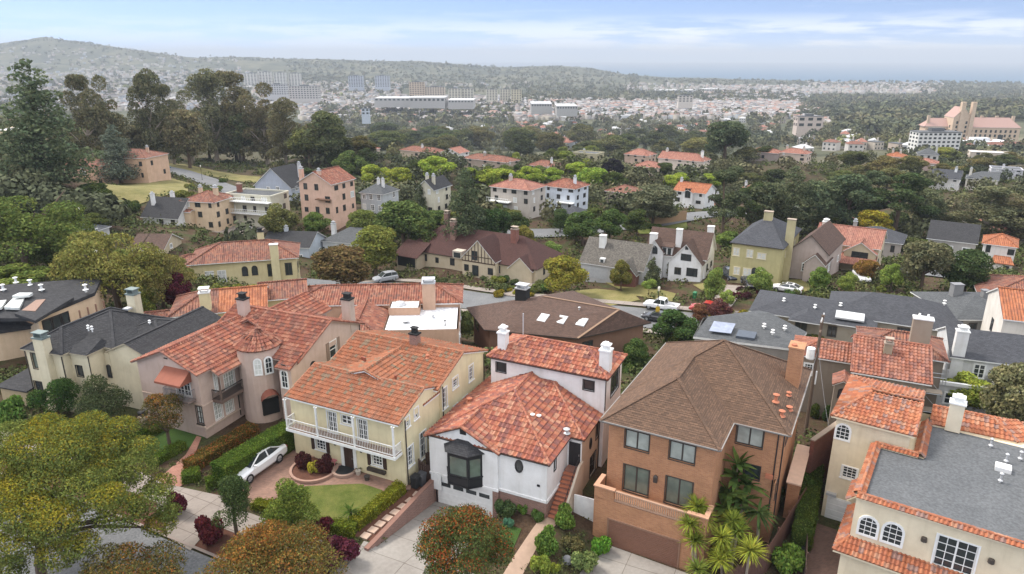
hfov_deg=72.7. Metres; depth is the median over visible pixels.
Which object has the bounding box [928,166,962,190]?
house
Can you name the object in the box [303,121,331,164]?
tree
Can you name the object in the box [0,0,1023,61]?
sky
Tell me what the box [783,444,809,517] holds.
side shed
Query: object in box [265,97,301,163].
tree
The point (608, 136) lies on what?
tree
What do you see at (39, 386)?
window
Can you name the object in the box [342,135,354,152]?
tree
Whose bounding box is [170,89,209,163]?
tree
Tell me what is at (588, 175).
tree
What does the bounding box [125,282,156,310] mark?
tree
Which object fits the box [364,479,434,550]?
retaining wall
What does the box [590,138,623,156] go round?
tree
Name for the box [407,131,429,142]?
tree
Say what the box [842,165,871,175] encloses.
tree
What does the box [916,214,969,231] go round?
tree
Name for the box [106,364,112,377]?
window
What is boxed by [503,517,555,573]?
garden path
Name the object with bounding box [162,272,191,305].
tree
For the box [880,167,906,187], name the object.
tree
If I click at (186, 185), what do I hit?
shrub
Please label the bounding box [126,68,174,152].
tree
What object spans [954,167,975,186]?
tree
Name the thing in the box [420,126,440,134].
tree
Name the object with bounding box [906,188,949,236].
tree
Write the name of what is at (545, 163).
house
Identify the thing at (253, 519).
sidewalk
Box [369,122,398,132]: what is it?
tree
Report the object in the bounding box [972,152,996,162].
tree
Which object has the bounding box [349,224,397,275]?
tree
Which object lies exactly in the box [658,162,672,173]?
tree
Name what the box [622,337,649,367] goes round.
tree
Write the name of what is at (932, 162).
house
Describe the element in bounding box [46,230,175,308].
tree
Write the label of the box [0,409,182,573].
tree
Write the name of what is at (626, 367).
shrub
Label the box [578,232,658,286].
cottage
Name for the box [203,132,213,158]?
tree
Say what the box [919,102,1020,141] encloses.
school
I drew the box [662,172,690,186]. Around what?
tree
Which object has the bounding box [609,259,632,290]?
tree
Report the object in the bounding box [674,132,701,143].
tree
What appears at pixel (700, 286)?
dry lawn
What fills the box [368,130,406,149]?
tree
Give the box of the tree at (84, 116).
[59,73,109,157]
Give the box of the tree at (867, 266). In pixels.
[852,260,879,277]
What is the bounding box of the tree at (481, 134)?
[473,126,495,149]
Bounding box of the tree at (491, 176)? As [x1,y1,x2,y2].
[477,168,514,185]
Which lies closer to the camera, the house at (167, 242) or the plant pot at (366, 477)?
the plant pot at (366, 477)
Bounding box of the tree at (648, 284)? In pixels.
[641,279,656,292]
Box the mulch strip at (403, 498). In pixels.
[355,486,421,540]
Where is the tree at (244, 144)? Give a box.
[211,120,258,161]
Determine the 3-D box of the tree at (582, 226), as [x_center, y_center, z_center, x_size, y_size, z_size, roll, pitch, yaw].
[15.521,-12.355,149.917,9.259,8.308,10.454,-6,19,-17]
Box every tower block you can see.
[243,72,258,85]
[259,71,272,86]
[267,83,288,99]
[273,72,287,83]
[288,72,301,85]
[288,85,321,103]
[348,75,364,90]
[361,106,370,123]
[375,75,390,90]
[409,81,424,95]
[425,86,444,95]
[448,87,460,98]
[461,87,473,97]
[486,88,497,101]
[500,88,509,101]
[511,88,521,102]
[677,94,692,107]
[792,114,823,136]
[906,127,962,154]
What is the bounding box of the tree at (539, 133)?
[535,132,553,139]
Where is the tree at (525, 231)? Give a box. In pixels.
[518,225,536,241]
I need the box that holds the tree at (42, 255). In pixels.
[27,245,63,270]
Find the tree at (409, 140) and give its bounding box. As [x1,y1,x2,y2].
[403,133,415,147]
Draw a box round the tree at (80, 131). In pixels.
[65,126,105,152]
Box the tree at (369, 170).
[361,164,388,183]
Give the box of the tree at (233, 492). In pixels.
[211,473,251,534]
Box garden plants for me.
[21,407,826,573]
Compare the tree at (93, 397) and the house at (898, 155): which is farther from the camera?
the house at (898, 155)
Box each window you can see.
[29,352,38,369]
[33,380,45,399]
[41,317,53,332]
[51,314,62,328]
[61,311,70,324]
[75,365,84,377]
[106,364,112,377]
[175,383,191,397]
[195,405,204,425]
[205,271,213,278]
[212,373,221,391]
[213,402,223,421]
[217,270,227,281]
[223,370,235,390]
[225,398,234,414]
[242,266,248,275]
[251,266,257,274]
[253,358,262,375]
[264,356,273,374]
[267,264,272,276]
[280,370,289,389]
[284,262,292,274]
[314,439,326,452]
[326,410,338,434]
[329,338,336,357]
[340,413,351,426]
[356,417,368,442]
[370,455,383,468]
[405,414,411,429]
[407,442,415,469]
[413,405,420,421]
[419,428,427,460]
[442,385,448,411]
[444,438,483,489]
[450,258,454,265]
[452,374,459,390]
[464,264,468,270]
[468,362,474,383]
[472,251,476,260]
[472,265,478,275]
[475,320,478,331]
[488,268,492,274]
[495,361,506,373]
[515,460,522,472]
[582,340,592,345]
[582,379,594,391]
[589,449,596,478]
[595,422,598,440]
[610,366,619,398]
[622,463,649,497]
[624,428,650,453]
[652,246,657,253]
[663,475,693,510]
[668,440,696,466]
[674,267,680,274]
[681,253,691,260]
[685,188,690,197]
[686,268,697,276]
[732,247,739,256]
[732,266,740,275]
[734,425,764,449]
[742,267,751,275]
[743,462,760,481]
[746,249,753,257]
[756,252,766,259]
[795,322,806,330]
[803,362,813,375]
[827,325,836,337]
[833,423,851,442]
[837,388,842,397]
[839,464,858,480]
[851,251,867,258]
[856,515,879,539]
[879,521,904,548]
[897,327,910,330]
[930,533,981,573]
[942,391,952,404]
[968,323,977,329]
[972,363,986,379]
[985,245,990,252]
[989,317,993,330]
[1007,249,1014,255]
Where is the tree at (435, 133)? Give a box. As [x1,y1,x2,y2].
[424,129,457,139]
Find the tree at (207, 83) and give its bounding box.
[184,68,236,162]
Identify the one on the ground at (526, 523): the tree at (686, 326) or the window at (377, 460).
the tree at (686, 326)
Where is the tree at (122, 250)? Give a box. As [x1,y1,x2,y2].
[114,249,132,257]
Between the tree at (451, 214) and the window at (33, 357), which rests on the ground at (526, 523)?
the tree at (451, 214)
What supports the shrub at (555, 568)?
on the ground at (526, 523)
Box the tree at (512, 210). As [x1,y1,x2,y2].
[503,209,521,215]
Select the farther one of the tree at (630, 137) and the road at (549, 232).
the tree at (630, 137)
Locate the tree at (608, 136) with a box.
[592,134,627,154]
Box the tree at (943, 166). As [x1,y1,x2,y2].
[927,163,951,169]
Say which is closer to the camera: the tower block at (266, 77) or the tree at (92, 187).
the tree at (92, 187)
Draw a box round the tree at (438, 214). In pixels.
[429,210,443,223]
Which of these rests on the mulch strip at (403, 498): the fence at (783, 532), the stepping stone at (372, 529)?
the stepping stone at (372, 529)
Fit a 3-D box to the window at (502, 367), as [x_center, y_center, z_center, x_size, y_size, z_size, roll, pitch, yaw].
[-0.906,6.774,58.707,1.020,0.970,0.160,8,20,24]
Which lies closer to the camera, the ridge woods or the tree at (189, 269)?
the tree at (189, 269)
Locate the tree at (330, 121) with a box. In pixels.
[302,110,346,167]
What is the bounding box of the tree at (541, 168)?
[533,165,552,175]
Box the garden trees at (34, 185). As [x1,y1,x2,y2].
[0,140,1023,250]
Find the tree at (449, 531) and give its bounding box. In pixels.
[412,503,515,573]
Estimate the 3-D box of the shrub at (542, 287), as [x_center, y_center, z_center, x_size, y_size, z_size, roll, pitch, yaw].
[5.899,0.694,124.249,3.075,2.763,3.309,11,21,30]
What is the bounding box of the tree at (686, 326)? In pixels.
[651,308,699,340]
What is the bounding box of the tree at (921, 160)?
[898,155,929,167]
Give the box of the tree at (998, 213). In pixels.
[949,186,1023,240]
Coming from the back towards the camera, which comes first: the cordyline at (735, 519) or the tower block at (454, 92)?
the tower block at (454, 92)
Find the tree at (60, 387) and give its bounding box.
[25,377,81,418]
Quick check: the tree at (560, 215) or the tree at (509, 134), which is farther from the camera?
the tree at (509, 134)
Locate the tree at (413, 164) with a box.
[406,160,419,170]
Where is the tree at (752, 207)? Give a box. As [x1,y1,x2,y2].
[734,182,768,225]
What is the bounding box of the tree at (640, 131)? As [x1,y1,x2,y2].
[627,128,649,136]
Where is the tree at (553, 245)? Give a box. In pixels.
[545,241,562,252]
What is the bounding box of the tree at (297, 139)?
[286,129,328,166]
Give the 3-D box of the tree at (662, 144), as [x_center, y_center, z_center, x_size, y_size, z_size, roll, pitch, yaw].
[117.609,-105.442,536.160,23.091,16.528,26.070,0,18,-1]
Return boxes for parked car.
[237,444,286,483]
[372,270,398,282]
[641,310,665,321]
[723,266,736,280]
[740,276,754,287]
[773,282,803,292]
[852,270,870,282]
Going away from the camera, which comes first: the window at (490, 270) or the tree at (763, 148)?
the window at (490, 270)
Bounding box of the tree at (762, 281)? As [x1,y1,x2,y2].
[746,267,773,290]
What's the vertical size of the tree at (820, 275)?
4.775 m
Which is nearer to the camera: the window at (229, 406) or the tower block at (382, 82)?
the window at (229, 406)
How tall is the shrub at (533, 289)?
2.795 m
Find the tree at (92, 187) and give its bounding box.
[80,184,110,199]
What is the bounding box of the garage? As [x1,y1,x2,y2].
[564,206,587,217]
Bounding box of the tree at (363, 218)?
[345,209,376,227]
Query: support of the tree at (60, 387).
on the ground at (526, 523)
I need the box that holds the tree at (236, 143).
[224,112,257,160]
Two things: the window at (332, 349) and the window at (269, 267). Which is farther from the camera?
the window at (269, 267)
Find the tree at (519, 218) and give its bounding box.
[507,211,529,230]
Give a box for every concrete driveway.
[377,501,493,563]
[504,282,533,295]
[580,546,686,573]
[715,285,744,305]
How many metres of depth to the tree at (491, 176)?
225.42 m
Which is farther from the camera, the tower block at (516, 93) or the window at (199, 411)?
the tower block at (516, 93)
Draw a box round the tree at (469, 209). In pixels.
[440,167,488,240]
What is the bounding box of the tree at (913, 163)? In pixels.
[897,157,923,173]
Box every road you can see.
[0,485,235,573]
[170,167,236,192]
[307,278,707,328]
[501,206,797,236]
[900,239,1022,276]
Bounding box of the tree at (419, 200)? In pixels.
[413,183,427,208]
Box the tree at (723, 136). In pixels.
[704,120,751,161]
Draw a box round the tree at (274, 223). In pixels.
[258,203,299,232]
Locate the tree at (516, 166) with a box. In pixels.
[514,162,520,169]
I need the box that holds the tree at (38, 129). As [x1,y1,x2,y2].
[0,58,104,184]
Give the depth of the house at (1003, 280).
101.37 m
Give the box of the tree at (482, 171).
[476,166,493,181]
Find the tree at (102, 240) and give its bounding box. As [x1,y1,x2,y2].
[56,231,114,252]
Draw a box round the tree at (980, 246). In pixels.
[975,243,982,249]
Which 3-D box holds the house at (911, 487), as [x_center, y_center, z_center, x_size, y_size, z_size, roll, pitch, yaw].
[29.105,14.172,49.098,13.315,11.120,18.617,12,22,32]
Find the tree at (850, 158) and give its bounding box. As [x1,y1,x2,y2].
[837,150,869,166]
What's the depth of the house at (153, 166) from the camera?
216.78 m
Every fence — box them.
[418,458,430,480]
[644,211,686,223]
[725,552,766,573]
[765,487,806,572]
[803,534,808,573]
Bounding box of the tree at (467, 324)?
[461,310,473,333]
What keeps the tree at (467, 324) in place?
on the ground at (526, 523)
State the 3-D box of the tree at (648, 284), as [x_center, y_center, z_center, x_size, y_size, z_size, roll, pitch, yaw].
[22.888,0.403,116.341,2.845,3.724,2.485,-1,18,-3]
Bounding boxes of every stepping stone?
[360,532,371,540]
[367,526,378,533]
[374,520,385,527]
[382,514,392,521]
[389,509,399,515]
[397,503,404,508]
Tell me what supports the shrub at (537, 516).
on the ground at (526, 523)
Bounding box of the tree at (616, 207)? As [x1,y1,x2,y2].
[605,204,622,213]
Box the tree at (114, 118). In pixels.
[81,74,128,157]
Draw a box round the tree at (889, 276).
[879,263,905,289]
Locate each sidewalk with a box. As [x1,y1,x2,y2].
[1,432,351,573]
[362,279,738,312]
[461,309,659,333]
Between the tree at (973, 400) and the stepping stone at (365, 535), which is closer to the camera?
the stepping stone at (365, 535)
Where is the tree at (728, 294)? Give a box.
[719,289,734,304]
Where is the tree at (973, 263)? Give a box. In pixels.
[943,249,994,291]
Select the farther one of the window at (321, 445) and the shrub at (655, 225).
the shrub at (655, 225)
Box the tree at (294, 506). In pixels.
[259,477,320,537]
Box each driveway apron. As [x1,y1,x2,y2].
[157,482,221,549]
[346,541,472,573]
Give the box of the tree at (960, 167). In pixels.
[951,166,975,184]
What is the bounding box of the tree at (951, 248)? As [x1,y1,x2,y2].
[942,243,953,254]
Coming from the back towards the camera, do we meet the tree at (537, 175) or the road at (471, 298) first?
the tree at (537, 175)
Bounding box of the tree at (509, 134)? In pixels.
[501,127,537,146]
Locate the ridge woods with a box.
[0,36,1022,91]
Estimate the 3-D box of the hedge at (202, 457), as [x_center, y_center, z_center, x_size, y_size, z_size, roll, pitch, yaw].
[-23.969,13.215,57.565,1.648,1.444,7.149,9,20,24]
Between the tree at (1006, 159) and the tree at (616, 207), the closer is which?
the tree at (616, 207)
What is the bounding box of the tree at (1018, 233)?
[987,193,1023,243]
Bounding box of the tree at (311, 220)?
[303,212,331,231]
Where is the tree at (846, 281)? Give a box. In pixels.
[837,272,857,291]
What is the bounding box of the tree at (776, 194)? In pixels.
[744,181,790,224]
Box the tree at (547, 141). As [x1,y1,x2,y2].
[535,132,564,151]
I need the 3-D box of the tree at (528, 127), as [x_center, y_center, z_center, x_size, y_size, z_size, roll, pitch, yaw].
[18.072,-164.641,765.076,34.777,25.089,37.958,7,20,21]
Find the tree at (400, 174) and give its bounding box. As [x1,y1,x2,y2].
[384,167,414,185]
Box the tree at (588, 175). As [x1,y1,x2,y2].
[576,167,607,185]
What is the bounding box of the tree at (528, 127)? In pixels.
[523,125,541,132]
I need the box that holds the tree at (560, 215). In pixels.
[553,208,569,231]
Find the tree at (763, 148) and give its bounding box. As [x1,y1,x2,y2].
[757,146,772,156]
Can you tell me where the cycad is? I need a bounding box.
[338,502,360,518]
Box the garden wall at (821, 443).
[806,421,835,482]
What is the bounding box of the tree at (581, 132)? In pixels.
[566,123,597,141]
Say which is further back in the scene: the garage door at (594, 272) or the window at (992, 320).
the garage door at (594, 272)
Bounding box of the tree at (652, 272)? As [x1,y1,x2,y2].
[643,256,661,288]
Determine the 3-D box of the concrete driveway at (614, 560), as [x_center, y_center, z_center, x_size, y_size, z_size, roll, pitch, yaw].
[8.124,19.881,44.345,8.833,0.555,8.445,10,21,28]
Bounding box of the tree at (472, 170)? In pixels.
[457,167,480,180]
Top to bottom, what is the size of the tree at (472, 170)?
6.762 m
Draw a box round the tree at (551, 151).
[543,148,556,158]
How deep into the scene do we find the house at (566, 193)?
180.25 m
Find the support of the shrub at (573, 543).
on the ground at (526, 523)
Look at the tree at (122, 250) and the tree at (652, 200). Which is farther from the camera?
the tree at (652, 200)
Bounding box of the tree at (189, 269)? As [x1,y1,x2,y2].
[176,263,193,277]
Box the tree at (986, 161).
[965,157,996,168]
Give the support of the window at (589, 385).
in the house at (521, 424)
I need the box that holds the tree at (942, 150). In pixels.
[935,147,961,161]
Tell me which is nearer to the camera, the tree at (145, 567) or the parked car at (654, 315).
the tree at (145, 567)
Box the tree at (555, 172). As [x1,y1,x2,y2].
[543,167,563,181]
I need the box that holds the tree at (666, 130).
[650,124,681,139]
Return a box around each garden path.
[158,436,200,486]
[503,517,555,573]
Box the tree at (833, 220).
[824,216,852,225]
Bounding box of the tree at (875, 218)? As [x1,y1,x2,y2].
[857,210,894,229]
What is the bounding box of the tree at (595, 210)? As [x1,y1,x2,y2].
[586,207,600,218]
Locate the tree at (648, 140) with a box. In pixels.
[640,133,668,148]
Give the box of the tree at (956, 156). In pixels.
[938,150,967,160]
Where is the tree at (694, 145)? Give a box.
[679,137,712,155]
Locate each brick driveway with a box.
[243,450,410,503]
[796,523,840,573]
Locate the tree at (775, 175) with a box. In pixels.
[759,168,791,183]
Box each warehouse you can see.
[374,96,411,106]
[409,96,447,107]
[448,98,474,108]
[530,101,551,113]
[554,103,577,115]
[654,89,695,92]
[699,88,724,91]
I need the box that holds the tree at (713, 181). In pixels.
[702,173,720,185]
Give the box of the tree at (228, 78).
[215,70,261,160]
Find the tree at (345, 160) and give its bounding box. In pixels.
[331,150,367,173]
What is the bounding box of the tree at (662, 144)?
[650,139,678,151]
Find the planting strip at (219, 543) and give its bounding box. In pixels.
[0,451,329,573]
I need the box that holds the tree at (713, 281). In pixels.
[703,267,726,300]
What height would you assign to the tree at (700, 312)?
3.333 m
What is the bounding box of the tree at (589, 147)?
[583,145,598,150]
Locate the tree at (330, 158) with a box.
[325,149,341,165]
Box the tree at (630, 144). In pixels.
[605,135,637,151]
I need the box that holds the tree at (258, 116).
[236,82,287,164]
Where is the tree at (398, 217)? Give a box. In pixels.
[372,200,435,243]
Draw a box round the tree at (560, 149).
[554,146,572,157]
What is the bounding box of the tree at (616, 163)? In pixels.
[602,158,624,172]
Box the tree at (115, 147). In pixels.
[96,124,141,183]
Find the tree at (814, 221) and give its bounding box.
[802,216,823,232]
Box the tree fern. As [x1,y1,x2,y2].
[735,498,778,547]
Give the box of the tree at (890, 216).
[888,211,909,228]
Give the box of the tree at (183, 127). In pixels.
[161,108,207,167]
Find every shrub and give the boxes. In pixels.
[0,394,26,428]
[122,200,139,204]
[124,203,140,211]
[164,492,187,511]
[174,189,187,197]
[183,191,194,197]
[184,182,194,187]
[194,515,223,545]
[211,283,223,287]
[294,451,311,469]
[307,460,319,472]
[309,516,333,535]
[314,453,332,472]
[319,534,360,570]
[435,277,447,282]
[490,275,505,283]
[493,289,504,297]
[494,283,508,291]
[494,499,516,517]
[498,275,509,281]
[503,518,513,527]
[509,278,518,284]
[517,504,528,514]
[529,283,543,293]
[530,554,550,573]
[531,509,544,522]
[534,524,558,556]
[535,279,549,283]
[540,283,549,291]
[550,562,560,573]
[554,503,575,528]
[560,535,584,552]
[570,550,598,573]
[591,535,611,555]
[621,362,636,372]
[649,223,661,228]
[663,333,682,341]
[667,333,682,341]
[736,292,749,298]
[742,291,751,297]
[771,542,807,573]
[780,486,784,501]
[784,289,794,293]
[793,286,803,293]
[803,472,815,484]
[810,403,819,418]
[822,405,830,420]
[876,285,886,291]
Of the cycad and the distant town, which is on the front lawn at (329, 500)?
the cycad
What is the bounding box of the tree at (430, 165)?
[417,156,456,177]
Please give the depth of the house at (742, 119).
1328.08 m
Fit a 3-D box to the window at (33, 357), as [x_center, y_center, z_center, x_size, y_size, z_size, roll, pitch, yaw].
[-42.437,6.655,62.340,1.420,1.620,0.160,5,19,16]
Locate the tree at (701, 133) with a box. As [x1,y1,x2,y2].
[676,131,707,137]
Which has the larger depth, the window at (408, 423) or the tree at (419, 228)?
the tree at (419, 228)
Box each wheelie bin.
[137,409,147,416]
[410,472,420,488]
[417,470,426,486]
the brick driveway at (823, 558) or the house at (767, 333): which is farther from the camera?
the house at (767, 333)
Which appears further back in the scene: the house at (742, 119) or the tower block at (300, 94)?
the tower block at (300, 94)
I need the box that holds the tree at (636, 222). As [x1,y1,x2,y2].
[623,209,650,235]
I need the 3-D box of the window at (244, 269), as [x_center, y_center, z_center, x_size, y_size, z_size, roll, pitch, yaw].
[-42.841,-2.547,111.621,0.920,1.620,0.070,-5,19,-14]
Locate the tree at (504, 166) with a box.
[499,164,514,178]
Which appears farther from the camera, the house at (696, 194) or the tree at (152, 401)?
the house at (696, 194)
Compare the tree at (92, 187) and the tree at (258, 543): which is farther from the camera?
the tree at (92, 187)
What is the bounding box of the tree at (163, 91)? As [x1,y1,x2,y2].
[152,83,186,163]
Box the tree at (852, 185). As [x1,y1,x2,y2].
[826,173,878,224]
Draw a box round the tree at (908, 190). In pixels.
[863,172,940,230]
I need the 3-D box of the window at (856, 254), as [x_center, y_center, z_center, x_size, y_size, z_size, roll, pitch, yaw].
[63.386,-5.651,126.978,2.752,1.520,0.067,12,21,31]
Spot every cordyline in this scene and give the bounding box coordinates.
[675,494,721,572]
[682,554,714,573]
[704,521,738,573]
[718,509,755,570]
[731,533,768,573]
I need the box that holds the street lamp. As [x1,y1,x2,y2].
[656,286,659,311]
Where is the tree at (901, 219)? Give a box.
[890,215,910,227]
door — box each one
[344,447,353,467]
[438,480,492,516]
[569,441,580,465]
[588,266,607,279]
[608,520,678,566]
[824,495,850,521]
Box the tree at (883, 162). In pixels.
[864,155,899,170]
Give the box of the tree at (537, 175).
[512,166,544,182]
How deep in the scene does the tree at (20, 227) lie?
93.44 m
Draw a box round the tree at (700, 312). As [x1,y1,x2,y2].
[692,303,710,321]
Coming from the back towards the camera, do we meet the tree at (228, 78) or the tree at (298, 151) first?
the tree at (228, 78)
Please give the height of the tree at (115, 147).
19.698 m
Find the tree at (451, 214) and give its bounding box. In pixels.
[440,212,456,224]
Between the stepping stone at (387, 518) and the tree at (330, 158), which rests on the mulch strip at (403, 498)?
the stepping stone at (387, 518)
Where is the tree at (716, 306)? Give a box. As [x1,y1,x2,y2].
[706,298,733,315]
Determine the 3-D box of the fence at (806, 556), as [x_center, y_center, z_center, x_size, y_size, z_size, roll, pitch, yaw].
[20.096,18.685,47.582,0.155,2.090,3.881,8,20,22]
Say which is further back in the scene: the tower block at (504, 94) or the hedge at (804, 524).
the tower block at (504, 94)
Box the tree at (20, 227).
[0,190,96,267]
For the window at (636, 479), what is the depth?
49.19 m
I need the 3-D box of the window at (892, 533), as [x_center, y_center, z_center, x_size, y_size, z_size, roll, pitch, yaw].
[23.592,15.284,43.125,1.300,1.650,0.070,12,22,32]
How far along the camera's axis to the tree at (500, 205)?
169.60 m
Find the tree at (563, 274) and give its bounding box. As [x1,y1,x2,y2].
[543,254,588,291]
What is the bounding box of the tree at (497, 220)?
[474,208,510,232]
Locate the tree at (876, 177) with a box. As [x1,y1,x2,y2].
[856,170,891,210]
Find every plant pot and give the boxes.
[355,469,360,475]
[364,474,369,480]
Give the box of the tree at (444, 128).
[432,126,449,132]
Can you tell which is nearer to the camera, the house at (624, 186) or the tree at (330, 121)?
the house at (624, 186)
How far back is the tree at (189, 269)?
97.16 m
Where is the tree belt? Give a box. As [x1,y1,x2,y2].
[0,113,1023,163]
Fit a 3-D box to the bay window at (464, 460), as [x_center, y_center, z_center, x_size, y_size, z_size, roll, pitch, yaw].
[-3.745,13.168,51.693,3.500,3.600,1.038,8,20,24]
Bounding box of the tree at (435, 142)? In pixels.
[412,137,451,149]
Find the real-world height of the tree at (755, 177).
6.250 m
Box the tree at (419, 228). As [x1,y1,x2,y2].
[408,217,437,241]
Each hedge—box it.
[118,421,163,445]
[152,439,186,467]
[179,465,201,484]
[181,421,259,469]
[204,474,217,489]
[209,420,295,488]
[250,496,279,511]
[319,516,358,537]
[349,479,406,530]
[790,461,824,551]
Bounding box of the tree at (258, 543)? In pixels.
[193,518,349,573]
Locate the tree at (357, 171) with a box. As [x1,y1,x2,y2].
[351,164,361,175]
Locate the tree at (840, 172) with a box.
[825,170,852,179]
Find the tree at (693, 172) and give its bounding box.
[686,170,699,177]
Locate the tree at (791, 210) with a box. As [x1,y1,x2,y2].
[773,165,820,232]
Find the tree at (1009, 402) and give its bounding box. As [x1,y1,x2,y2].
[979,362,1023,421]
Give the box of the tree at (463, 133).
[451,128,473,146]
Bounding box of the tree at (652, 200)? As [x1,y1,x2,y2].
[627,184,678,222]
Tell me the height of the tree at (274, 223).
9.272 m
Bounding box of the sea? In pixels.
[435,62,1023,82]
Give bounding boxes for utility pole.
[803,313,824,435]
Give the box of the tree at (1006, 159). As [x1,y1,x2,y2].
[995,154,1023,165]
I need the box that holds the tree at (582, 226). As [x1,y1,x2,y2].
[563,210,603,244]
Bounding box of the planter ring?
[332,463,355,478]
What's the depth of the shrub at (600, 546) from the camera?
48.42 m
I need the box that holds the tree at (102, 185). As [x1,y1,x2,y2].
[79,183,107,188]
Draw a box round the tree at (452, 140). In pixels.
[437,134,458,146]
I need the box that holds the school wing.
[963,137,1003,142]
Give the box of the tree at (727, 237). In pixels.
[715,230,738,246]
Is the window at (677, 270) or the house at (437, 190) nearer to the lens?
the window at (677, 270)
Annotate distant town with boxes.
[0,47,944,123]
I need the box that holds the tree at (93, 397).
[72,374,133,430]
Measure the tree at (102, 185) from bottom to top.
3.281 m
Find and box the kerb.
[1,473,253,571]
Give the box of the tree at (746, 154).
[732,146,759,160]
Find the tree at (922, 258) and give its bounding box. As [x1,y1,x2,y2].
[900,240,955,291]
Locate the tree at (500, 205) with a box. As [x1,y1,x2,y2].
[487,204,509,210]
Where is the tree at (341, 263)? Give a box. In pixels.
[310,244,371,283]
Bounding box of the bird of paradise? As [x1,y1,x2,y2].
[713,446,769,541]
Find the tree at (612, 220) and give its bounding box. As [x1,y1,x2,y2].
[596,208,628,238]
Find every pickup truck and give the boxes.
[643,297,679,309]
[689,300,712,311]
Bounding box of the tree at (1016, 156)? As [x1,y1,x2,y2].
[994,152,1023,159]
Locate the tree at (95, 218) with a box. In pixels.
[80,212,109,225]
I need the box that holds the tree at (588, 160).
[582,158,596,167]
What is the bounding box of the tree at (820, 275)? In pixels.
[809,266,831,288]
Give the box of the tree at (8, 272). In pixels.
[0,262,51,284]
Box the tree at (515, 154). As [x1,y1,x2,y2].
[512,152,520,158]
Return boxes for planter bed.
[289,455,338,483]
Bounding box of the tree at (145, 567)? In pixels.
[78,539,187,573]
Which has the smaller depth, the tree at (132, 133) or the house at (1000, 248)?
the house at (1000, 248)
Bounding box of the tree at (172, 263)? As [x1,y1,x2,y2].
[119,254,197,309]
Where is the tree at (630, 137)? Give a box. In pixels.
[620,134,639,143]
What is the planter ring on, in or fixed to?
on the brick driveway at (263, 484)
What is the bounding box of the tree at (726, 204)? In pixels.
[707,166,752,233]
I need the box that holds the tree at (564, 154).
[558,151,575,160]
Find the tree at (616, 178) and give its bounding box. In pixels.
[600,172,628,188]
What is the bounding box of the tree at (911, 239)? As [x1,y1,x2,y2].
[901,237,925,252]
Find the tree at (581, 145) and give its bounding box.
[572,140,606,151]
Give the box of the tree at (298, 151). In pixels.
[283,127,313,162]
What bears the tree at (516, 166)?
on the ground at (526, 523)
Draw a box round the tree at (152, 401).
[138,393,185,444]
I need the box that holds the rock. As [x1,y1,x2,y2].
[562,555,570,564]
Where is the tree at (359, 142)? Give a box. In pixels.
[345,135,376,153]
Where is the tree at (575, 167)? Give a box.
[564,162,587,180]
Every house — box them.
[0,277,104,360]
[0,287,220,423]
[64,158,118,184]
[69,222,111,234]
[112,145,170,182]
[129,234,182,252]
[130,291,364,437]
[140,190,188,225]
[143,278,307,317]
[179,184,235,231]
[180,227,300,284]
[212,225,267,238]
[227,182,289,226]
[253,161,305,201]
[264,225,325,257]
[282,326,488,485]
[298,165,355,229]
[307,276,463,343]
[321,221,364,247]
[358,177,399,213]
[396,210,564,282]
[399,143,443,157]
[415,172,451,210]
[423,313,627,521]
[441,146,469,162]
[463,151,520,170]
[466,282,650,352]
[486,173,547,218]
[526,157,561,175]
[545,175,590,209]
[563,139,574,147]
[573,148,604,162]
[592,339,812,572]
[604,184,642,204]
[624,148,656,164]
[633,160,662,173]
[647,225,716,281]
[657,147,711,169]
[673,177,716,208]
[693,310,806,359]
[728,210,801,283]
[739,116,745,122]
[748,147,780,161]
[749,289,963,342]
[779,144,812,163]
[789,220,845,281]
[792,142,813,151]
[794,313,950,424]
[818,218,886,270]
[821,374,1023,573]
[822,138,840,150]
[840,129,849,135]
[840,137,850,148]
[844,139,863,151]
[853,218,907,256]
[855,136,866,149]
[866,137,884,149]
[887,139,902,149]
[887,148,907,162]
[910,282,989,329]
[916,146,939,160]
[919,158,939,170]
[926,220,980,258]
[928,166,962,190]
[935,324,1023,414]
[965,167,1000,189]
[966,150,1008,162]
[969,274,1023,291]
[979,219,1017,239]
[980,286,1023,334]
[981,233,1019,269]
[987,140,1004,146]
[988,164,1023,180]
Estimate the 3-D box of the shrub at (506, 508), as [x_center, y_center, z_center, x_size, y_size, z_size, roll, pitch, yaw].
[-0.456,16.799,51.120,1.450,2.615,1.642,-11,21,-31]
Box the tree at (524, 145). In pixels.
[506,134,535,155]
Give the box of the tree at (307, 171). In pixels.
[304,168,314,175]
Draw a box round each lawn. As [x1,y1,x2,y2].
[105,178,188,203]
[139,428,205,453]
[169,163,259,181]
[277,484,381,519]
[499,523,520,550]
[575,289,639,305]
[605,282,675,300]
[638,222,686,233]
[694,282,722,290]
[778,279,811,292]
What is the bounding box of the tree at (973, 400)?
[942,370,991,408]
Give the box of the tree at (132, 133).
[123,124,145,148]
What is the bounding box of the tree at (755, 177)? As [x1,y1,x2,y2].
[740,172,765,182]
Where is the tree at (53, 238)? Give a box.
[26,231,56,249]
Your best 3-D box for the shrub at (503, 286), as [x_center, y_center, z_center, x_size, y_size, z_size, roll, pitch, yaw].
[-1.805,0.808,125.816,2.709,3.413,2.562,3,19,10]
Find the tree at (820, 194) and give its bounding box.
[797,180,841,217]
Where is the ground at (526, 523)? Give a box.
[0,37,1023,573]
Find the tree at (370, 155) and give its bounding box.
[355,148,377,162]
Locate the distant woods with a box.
[0,44,1023,136]

